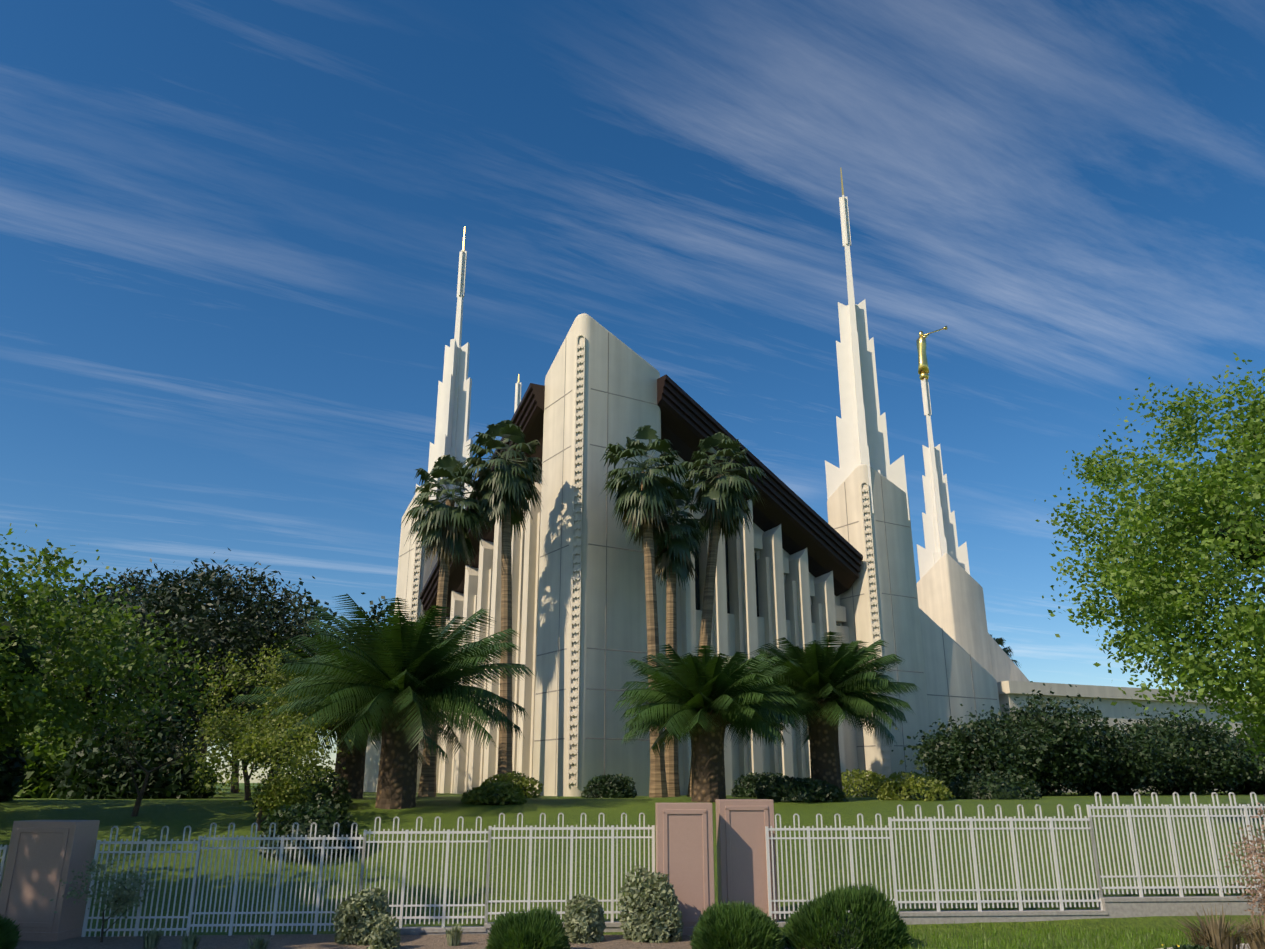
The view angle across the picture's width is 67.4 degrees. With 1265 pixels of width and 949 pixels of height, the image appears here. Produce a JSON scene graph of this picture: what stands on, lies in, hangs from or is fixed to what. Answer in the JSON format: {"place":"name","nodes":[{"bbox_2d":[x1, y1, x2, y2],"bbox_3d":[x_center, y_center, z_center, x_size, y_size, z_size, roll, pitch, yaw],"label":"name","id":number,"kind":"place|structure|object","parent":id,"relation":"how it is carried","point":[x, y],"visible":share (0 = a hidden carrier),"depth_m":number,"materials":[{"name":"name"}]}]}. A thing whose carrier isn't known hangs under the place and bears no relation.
{"place":"outdoors","nodes":[
{"label":"outdoors","id":0,"kind":"place"},
{"bbox_2d":[394,486,456,792],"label":"temple tower","id":1,"kind":"structure","parent":0,"point":[403,583],"depth_m":53.39,"materials":[{"name":"white concrete"}]},
{"bbox_2d":[410,504,424,621],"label":"decorative trim strip","id":2,"kind":"object","parent":1,"relation":"attached to","point":[416,583],"visible":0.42,"depth_m":52.60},
{"bbox_2d":[415,226,473,508],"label":"temple spire","id":3,"kind":"structure","parent":1,"relation":"on","point":[453,415],"depth_m":57.29,"materials":[{"name":"stone"}]},
{"bbox_2d":[419,383,544,621],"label":"temple fascia","id":4,"kind":"structure","parent":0,"point":[528,417],"depth_m":46.47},
{"bbox_2d":[514,374,521,412],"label":"temple spire","id":5,"kind":"structure","parent":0,"point":[518,386],"depth_m":74.83,"materials":[{"name":"white"}]},
{"bbox_2d":[0,783,1264,948],"bbox_3d":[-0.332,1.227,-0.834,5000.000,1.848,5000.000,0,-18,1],"label":"ground","id":6,"kind":"structure","parent":0,"point":[198,816],"depth_m":20.23,"materials":[{"name":"green plant"}]},
{"bbox_2d":[0,717,27,801],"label":"hedge","id":7,"kind":"object","parent":6,"relation":"on","point":[10,784],"visible":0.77,"depth_m":27.50,"materials":[{"name":"green plant"}]},
{"bbox_2d":[0,820,99,940],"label":"gate pillar","id":8,"kind":"structure","parent":6,"relation":"on","point":[44,857],"depth_m":13.57,"materials":[{"name":"pink stone"}]},
{"bbox_2d":[13,702,94,797],"bbox_3d":[-22.390,9.988,34.581,7.387,3.792,5.296,0,-18,1],"label":"hedge","id":9,"kind":"object","parent":6,"relation":"on","point":[39,779],"visible":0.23,"depth_m":32.98,"materials":[{"name":"green plant"}]},
{"bbox_2d":[69,568,119,681],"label":"tree","id":10,"kind":"object","parent":6,"relation":"on","point":[106,576],"visible":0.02,"depth_m":70.65,"materials":[{"name":"green plant"}]},
{"bbox_2d":[0,523,242,774],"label":"tree","id":11,"kind":"object","parent":6,"relation":"on","point":[22,657],"visible":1,"depth_m":23.31,"materials":[{"name":"green plant"}]},
{"bbox_2d":[7,567,247,732],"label":"tree","id":12,"kind":"object","parent":6,"relation":"on","point":[128,582],"visible":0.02,"depth_m":44.34,"materials":[{"name":"green plant"}]},
{"bbox_2d":[53,698,217,798],"bbox_3d":[-16.840,9.409,32.517,4.636,3.601,4.822,13,-22,-34],"label":"hedge","id":13,"kind":"object","parent":6,"relation":"on","point":[83,774],"visible":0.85,"depth_m":31.36,"materials":[{"name":"green plant"}]},
{"bbox_2d":[65,701,214,816],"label":"tree","id":14,"kind":"object","parent":6,"relation":"on","point":[135,811],"visible":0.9,"depth_m":24.53,"materials":[{"name":"green plant"}]},
{"bbox_2d":[87,548,325,759],"bbox_3d":[-17.402,8.135,39.261,10.147,10.158,9.625,-11,-21,30],"label":"tree","id":15,"kind":"object","parent":6,"relation":"on","point":[179,600],"visible":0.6,"depth_m":38.36,"materials":[{"name":"green plant"}]},
{"bbox_2d":[192,595,328,792],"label":"tree","id":16,"kind":"object","parent":6,"relation":"on","point":[233,790],"depth_m":49.47,"materials":[{"name":"green plant"}]},
{"bbox_2d":[175,704,352,830],"bbox_3d":[-9.046,7.242,23.129,4.291,3.128,3.733,0,-18,1],"label":"bush","id":17,"kind":"object","parent":6,"relation":"on","point":[280,793],"visible":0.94,"depth_m":22.95,"materials":[{"name":"green plant"}]},
{"bbox_2d":[175,633,353,800],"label":"tree","id":18,"kind":"object","parent":6,"relation":"on","point":[214,722],"visible":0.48,"depth_m":28.43,"materials":[{"name":"green plant"}]},
{"bbox_2d":[223,702,322,779],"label":"tree","id":19,"kind":"object","parent":6,"relation":"on","point":[265,759],"depth_m":79.74,"materials":[{"name":"green plant"}]},
{"bbox_2d":[240,581,352,775],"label":"tree","id":20,"kind":"object","parent":6,"relation":"on","point":[315,604],"visible":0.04,"depth_m":68.94,"materials":[{"name":"green plant"}]},
{"bbox_2d":[250,755,352,809],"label":"shrub","id":21,"kind":"object","parent":6,"relation":"on","point":[343,798],"visible":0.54,"depth_m":25.54,"materials":[{"name":"green plant"}]},
{"bbox_2d":[258,797,361,859],"bbox_3d":[-7.018,7.705,20.726,2.204,1.237,2.184,0,-18,1],"label":"shrub","id":22,"kind":"object","parent":6,"relation":"on","point":[327,819],"visible":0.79,"depth_m":20.41,"materials":[{"name":"green plant"}]},
{"bbox_2d":[231,638,468,798],"bbox_3d":[-9.333,8.392,32.197,7.697,5.538,7.471,-12,-22,33],"label":"date palm","id":23,"kind":"object","parent":6,"relation":"on","point":[352,773],"visible":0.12,"depth_m":31.46,"materials":[{"name":"green plant"}]},
{"bbox_2d":[363,729,381,791],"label":"wall","id":24,"kind":"structure","parent":6,"relation":"on","point":[372,761],"depth_m":54.55,"materials":[{"name":"white concrete"}]},
{"bbox_2d":[361,592,394,626],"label":"tree","id":25,"kind":"object","parent":6,"relation":"on","point":[374,616],"visible":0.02,"depth_m":75.08,"materials":[{"name":"green plant"}]},
{"bbox_2d":[266,594,534,808],"bbox_3d":[-6.524,6.661,27.043,7.501,5.889,7.742,0,-18,1],"label":"date palm","id":26,"kind":"object","parent":6,"relation":"on","point":[414,670],"visible":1,"depth_m":26.13,"materials":[{"name":"green plant"}]},
{"bbox_2d":[14,934,804,948],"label":"gravel bed","id":27,"kind":"object","parent":6,"relation":"on","point":[327,941],"visible":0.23,"depth_m":13.01,"materials":[{"name":"gravel"}]},
{"bbox_2d":[0,915,22,948],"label":"green mound","id":28,"kind":"object","parent":27,"relation":"on","point":[9,935],"visible":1,"depth_m":12.27,"materials":[{"name":"green plant"}]},
{"bbox_2d":[42,853,155,941],"bbox_3d":[-7.355,6.012,13.234,1.287,1.349,1.251,0,-18,1],"label":"olive shrub","id":29,"kind":"object","parent":27,"relation":"on","point":[122,893],"visible":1,"depth_m":13.23,"materials":[{"name":"green plant"}]},
{"bbox_2d":[141,926,163,948],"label":"bed tuft","id":30,"kind":"object","parent":27,"relation":"on","point":[152,939],"visible":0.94,"depth_m":12.63,"materials":[{"name":"green plant"}]},
{"bbox_2d":[180,930,203,948],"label":"bed tuft","id":31,"kind":"object","parent":27,"relation":"on","point":[189,942],"visible":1,"depth_m":12.25,"materials":[{"name":"green plant"}]},
{"bbox_2d":[245,934,274,948],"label":"bed tuft","id":32,"kind":"object","parent":27,"relation":"on","point":[259,943],"visible":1,"depth_m":11.96,"materials":[{"name":"green plant"}]},
{"bbox_2d":[332,886,392,945],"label":"sage bush","id":33,"kind":"object","parent":27,"relation":"on","point":[355,915],"visible":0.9,"depth_m":13.07,"materials":[{"name":"green plant"}]},
{"bbox_2d":[366,914,400,948],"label":"bush","id":34,"kind":"object","parent":27,"relation":"on","point":[385,937],"visible":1,"depth_m":12.50,"materials":[{"name":"green plant"}]},
{"bbox_2d":[442,923,463,945],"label":"bed tuft","id":35,"kind":"object","parent":27,"relation":"on","point":[453,934],"visible":0.94,"depth_m":12.85,"materials":[{"name":"green plant"}]},
{"bbox_2d":[485,905,571,948],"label":"green mound","id":36,"kind":"object","parent":27,"relation":"on","point":[534,928],"visible":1,"depth_m":12.04,"materials":[{"name":"green plant"}]},
{"bbox_2d":[563,894,605,943],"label":"sage bush","id":37,"kind":"object","parent":27,"relation":"on","point":[584,919],"visible":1,"depth_m":13.21,"materials":[{"name":"green plant"}]},
{"bbox_2d":[616,864,683,942],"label":"sage bush","id":38,"kind":"object","parent":27,"relation":"on","point":[656,917],"visible":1,"depth_m":13.32,"materials":[{"name":"green plant"}]},
{"bbox_2d":[690,899,786,948],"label":"bush","id":39,"kind":"object","parent":27,"relation":"on","point":[734,925],"visible":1,"depth_m":12.31,"materials":[{"name":"green plant"}]},
{"bbox_2d":[781,882,913,948],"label":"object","id":40,"kind":"object","parent":27,"relation":"on","point":[871,919],"visible":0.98,"depth_m":12.58,"materials":[{"name":"green plant"}]},
{"bbox_2d":[400,454,492,796],"bbox_3d":[-7.524,5.814,37.152,3.910,13.410,3.470,0,-18,1],"label":"fan palm","id":41,"kind":"object","parent":6,"relation":"on","point":[442,528],"visible":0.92,"depth_m":37.63,"materials":[{"name":"green plant"}]},
{"bbox_2d":[436,472,541,793],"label":"temple facade","id":42,"kind":"structure","parent":6,"relation":"on","point":[475,766],"depth_m":44.59,"materials":[{"name":"white concrete"}]},
{"bbox_2d":[461,781,526,804],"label":"shrub","id":43,"kind":"object","parent":6,"relation":"on","point":[501,793],"visible":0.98,"depth_m":26.70,"materials":[{"name":"green plant"}]},
{"bbox_2d":[461,420,547,781],"bbox_3d":[-5.343,5.058,37.590,3.639,15.131,3.535,0,-18,1],"label":"fan palm","id":44,"kind":"object","parent":6,"relation":"on","point":[507,492],"visible":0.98,"depth_m":38.23,"materials":[{"name":"green plant"}]},
{"bbox_2d":[480,771,542,797],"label":"shrub","id":45,"kind":"object","parent":6,"relation":"on","point":[523,782],"visible":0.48,"depth_m":32.65,"materials":[{"name":"green plant"}]},
{"bbox_2d":[532,313,663,796],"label":"wall","id":46,"kind":"structure","parent":6,"relation":"on","point":[633,374],"depth_m":39.93,"materials":[{"name":"stone"}]},
{"bbox_2d":[568,334,585,786],"bbox_3d":[-2.294,2.876,39.352,0.406,19.152,0.160,0,-18,1],"label":"decorative trim strip","id":47,"kind":"object","parent":46,"relation":"attached to","point":[577,604],"visible":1,"depth_m":39.03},
{"bbox_2d":[581,774,636,797],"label":"shrub","id":48,"kind":"object","parent":6,"relation":"on","point":[602,786],"visible":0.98,"depth_m":32.95,"materials":[{"name":"green plant"}]},
{"bbox_2d":[0,792,1264,936],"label":"fence","id":49,"kind":"object","parent":6,"relation":"on","point":[612,828],"visible":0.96,"depth_m":14.39,"materials":[{"name":"white metal"}]},
{"bbox_2d":[599,425,692,797],"bbox_3d":[0.435,5.011,36.191,3.497,14.354,3.525,9,-20,-25],"label":"fan palm","id":50,"kind":"object","parent":6,"relation":"on","point":[644,498],"visible":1,"depth_m":36.77,"materials":[{"name":"green plant"}]},
{"bbox_2d":[629,488,706,796],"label":"fan palm","id":51,"kind":"object","parent":6,"relation":"on","point":[673,563],"visible":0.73,"depth_m":37.91,"materials":[{"name":"green plant"}]},
{"bbox_2d":[655,803,714,934],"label":"gate pillar","id":52,"kind":"structure","parent":6,"relation":"on","point":[684,849],"depth_m":14.06,"materials":[{"name":"pink stone"}]},
{"bbox_2d":[612,644,802,801],"bbox_3d":[2.229,7.624,28.524,5.756,4.767,5.940,0,-18,1],"label":"date palm","id":53,"kind":"object","parent":6,"relation":"on","point":[706,699],"visible":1,"depth_m":28.00,"materials":[{"name":"green plant"}]},
{"bbox_2d":[679,432,768,796],"bbox_3d":[3.738,5.523,38.694,4.019,14.960,3.634,0,-18,1],"label":"fan palm","id":54,"kind":"object","parent":6,"relation":"on","point":[724,501],"visible":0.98,"depth_m":39.36,"materials":[{"name":"green plant"}]},
{"bbox_2d":[715,799,778,921],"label":"gate pillar","id":55,"kind":"structure","parent":6,"relation":"on","point":[741,824],"depth_m":14.56,"materials":[{"name":"concrete"}]},
{"bbox_2d":[731,772,789,797],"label":"shrub","id":56,"kind":"object","parent":6,"relation":"on","point":[747,788],"visible":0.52,"depth_m":33.86,"materials":[{"name":"green plant"}]},
{"bbox_2d":[754,775,847,802],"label":"shrub","id":57,"kind":"object","parent":6,"relation":"on","point":[805,789],"visible":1,"depth_m":27.85,"materials":[{"name":"green plant"}]},
{"bbox_2d":[746,631,920,790],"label":"date palm","id":58,"kind":"object","parent":6,"relation":"on","point":[827,686],"visible":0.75,"depth_m":29.91,"materials":[{"name":"green plant"}]},
{"bbox_2d":[841,769,885,796],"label":"shrub","id":59,"kind":"object","parent":6,"relation":"on","point":[869,785],"visible":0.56,"depth_m":34.68,"materials":[{"name":"green plant"}]},
{"bbox_2d":[877,771,952,800],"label":"shrub","id":60,"kind":"object","parent":6,"relation":"on","point":[909,787],"visible":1,"depth_m":28.90,"materials":[{"name":"green plant"}]},
{"bbox_2d":[919,608,1000,777],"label":"wall","id":61,"kind":"structure","parent":6,"relation":"on","point":[958,668],"depth_m":48.34,"materials":[{"name":"white concrete"}]},
{"bbox_2d":[892,713,1058,795],"bbox_3d":[13.640,11.796,38.072,6.035,4.240,6.655,0,-18,1],"label":"dark shrub","id":62,"kind":"object","parent":6,"relation":"on","point":[956,752],"visible":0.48,"depth_m":37.12,"materials":[{"name":"green plant"}]},
{"bbox_2d":[948,770,1042,799],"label":"shrub","id":63,"kind":"object","parent":6,"relation":"on","point":[986,785],"visible":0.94,"depth_m":30.22,"materials":[{"name":"green plant"}]},
{"bbox_2d":[990,634,1019,665],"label":"tree","id":64,"kind":"object","parent":6,"relation":"on","point":[999,641],"visible":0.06,"depth_m":72.82,"materials":[{"name":"green plant"}]},
{"bbox_2d":[935,681,1132,795],"bbox_3d":[17.018,11.340,39.629,8.018,5.420,7.400,0,-18,1],"label":"dark shrub","id":65,"kind":"object","parent":6,"relation":"on","point":[1060,733],"visible":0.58,"depth_m":38.36,"materials":[{"name":"green plant"}]},
{"bbox_2d":[1040,710,1192,795],"bbox_3d":[20.007,12.390,40.894,6.957,4.261,6.573,0,-18,1],"label":"dark shrub","id":66,"kind":"object","parent":6,"relation":"on","point":[1138,770],"visible":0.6,"depth_m":39.28,"materials":[{"name":"green plant"}]},
{"bbox_2d":[997,681,1264,792],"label":"temple annex","id":67,"kind":"object","parent":6,"relation":"on","point":[1009,692],"visible":0.19,"depth_m":53.11,"materials":[{"name":"white concrete"}]},
{"bbox_2d":[1027,352,1264,773],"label":"tree","id":68,"kind":"object","parent":6,"relation":"on","point":[1154,598],"visible":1,"depth_m":20.19,"materials":[{"name":"green plant"}]},
{"bbox_2d":[1115,700,1264,794],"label":"dark shrub","id":69,"kind":"object","parent":6,"relation":"on","point":[1219,761],"visible":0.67,"depth_m":40.91,"materials":[{"name":"green plant"}]},
{"bbox_2d":[1173,727,1264,794],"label":"dark shrub","id":70,"kind":"object","parent":6,"relation":"on","point":[1257,786],"visible":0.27,"depth_m":42.85,"materials":[{"name":"green plant"}]},
{"bbox_2d":[1218,795,1264,919],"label":"dry shrub","id":71,"kind":"object","parent":6,"relation":"on","point":[1250,853],"visible":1,"depth_m":12.96,"materials":[{"name":"brown plant"}]},
{"label":"garden bed gravel","id":72,"kind":"object","parent":6,"relation":"on","visible":0},
{"bbox_2d":[1164,944,1212,948],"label":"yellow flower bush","id":73,"kind":"object","parent":72,"relation":"on","point":[1188,946],"visible":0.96,"depth_m":10.14,"materials":[{"name":"green plant"}]},
{"bbox_2d":[1160,943,1249,948],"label":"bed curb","id":74,"kind":"structure","parent":72,"relation":"on","point":[1236,946],"depth_m":12.57,"materials":[{"name":"concrete"}]},
{"bbox_2d":[1166,902,1261,948],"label":"dry grass","id":75,"kind":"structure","parent":72,"relation":"on","point":[1215,935],"depth_m":10.89,"materials":[{"name":"beige plant"}]},
{"bbox_2d":[1227,910,1264,948],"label":"dry grass","id":76,"kind":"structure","parent":72,"relation":"on","point":[1258,936],"depth_m":11.62,"materials":[{"name":"plant"}]},
{"bbox_2d":[0,0,1264,782],"label":"sky","id":77,"kind":"structure","parent":0,"point":[232,231],"materials":[{"name":"blue"}]},
{"bbox_2d":[399,332,996,794],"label":"temple panel joints","id":78,"kind":"object","parent":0,"point":[605,738],"visible":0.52,"depth_m":41.68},
{"bbox_2d":[661,448,845,794],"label":"temple facade","id":79,"kind":"structure","parent":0,"point":[768,578],"depth_m":43.98,"materials":[{"name":"beige concrete"}]},
{"bbox_2d":[657,375,862,596],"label":"roof","id":80,"kind":"structure","parent":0,"point":[688,422],"depth_m":45.49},
{"bbox_2d":[696,610,858,793],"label":"windows","id":81,"kind":"structure","parent":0,"point":[850,747],"depth_m":43.70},
{"bbox_2d":[393,895,1264,934],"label":"low retaining wall","id":82,"kind":"structure","parent":0,"point":[1126,906],"depth_m":14.41,"materials":[{"name":"grey concrete"}]},
{"bbox_2d":[827,464,930,779],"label":"temple tower","id":83,"kind":"structure","parent":0,"point":[907,626],"depth_m":47.05,"materials":[{"name":"beige concrete"}]},
{"bbox_2d":[825,167,909,520],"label":"temple spire","id":84,"kind":"structure","parent":83,"relation":"on","point":[862,431],"depth_m":51.41,"materials":[{"name":"stone"}]},
{"bbox_2d":[861,482,891,775],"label":"decorative trim strip","id":85,"kind":"object","parent":83,"relation":"attached to","point":[876,610],"visible":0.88,"depth_m":46.51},
{"bbox_2d":[916,553,1029,681],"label":"wall","id":86,"kind":"structure","parent":0,"point":[951,603],"depth_m":69.49,"materials":[{"name":"beige concrete"}]},
{"bbox_2d":[917,378,969,578],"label":"spire","id":87,"kind":"object","parent":86,"relation":"on","point":[940,530],"visible":0.58,"depth_m":72.86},
{"bbox_2d":[916,326,947,379],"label":"moroni statue","id":88,"kind":"object","parent":87,"relation":"on","point":[923,369],"visible":0.92,"depth_m":77.10,"materials":[{"name":"gold metal"}]},
{"bbox_2d":[864,917,1263,948],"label":"grass","id":89,"kind":"structure","parent":0,"point":[1040,945],"depth_m":13.25,"materials":[{"name":"green plant"}]}
]}

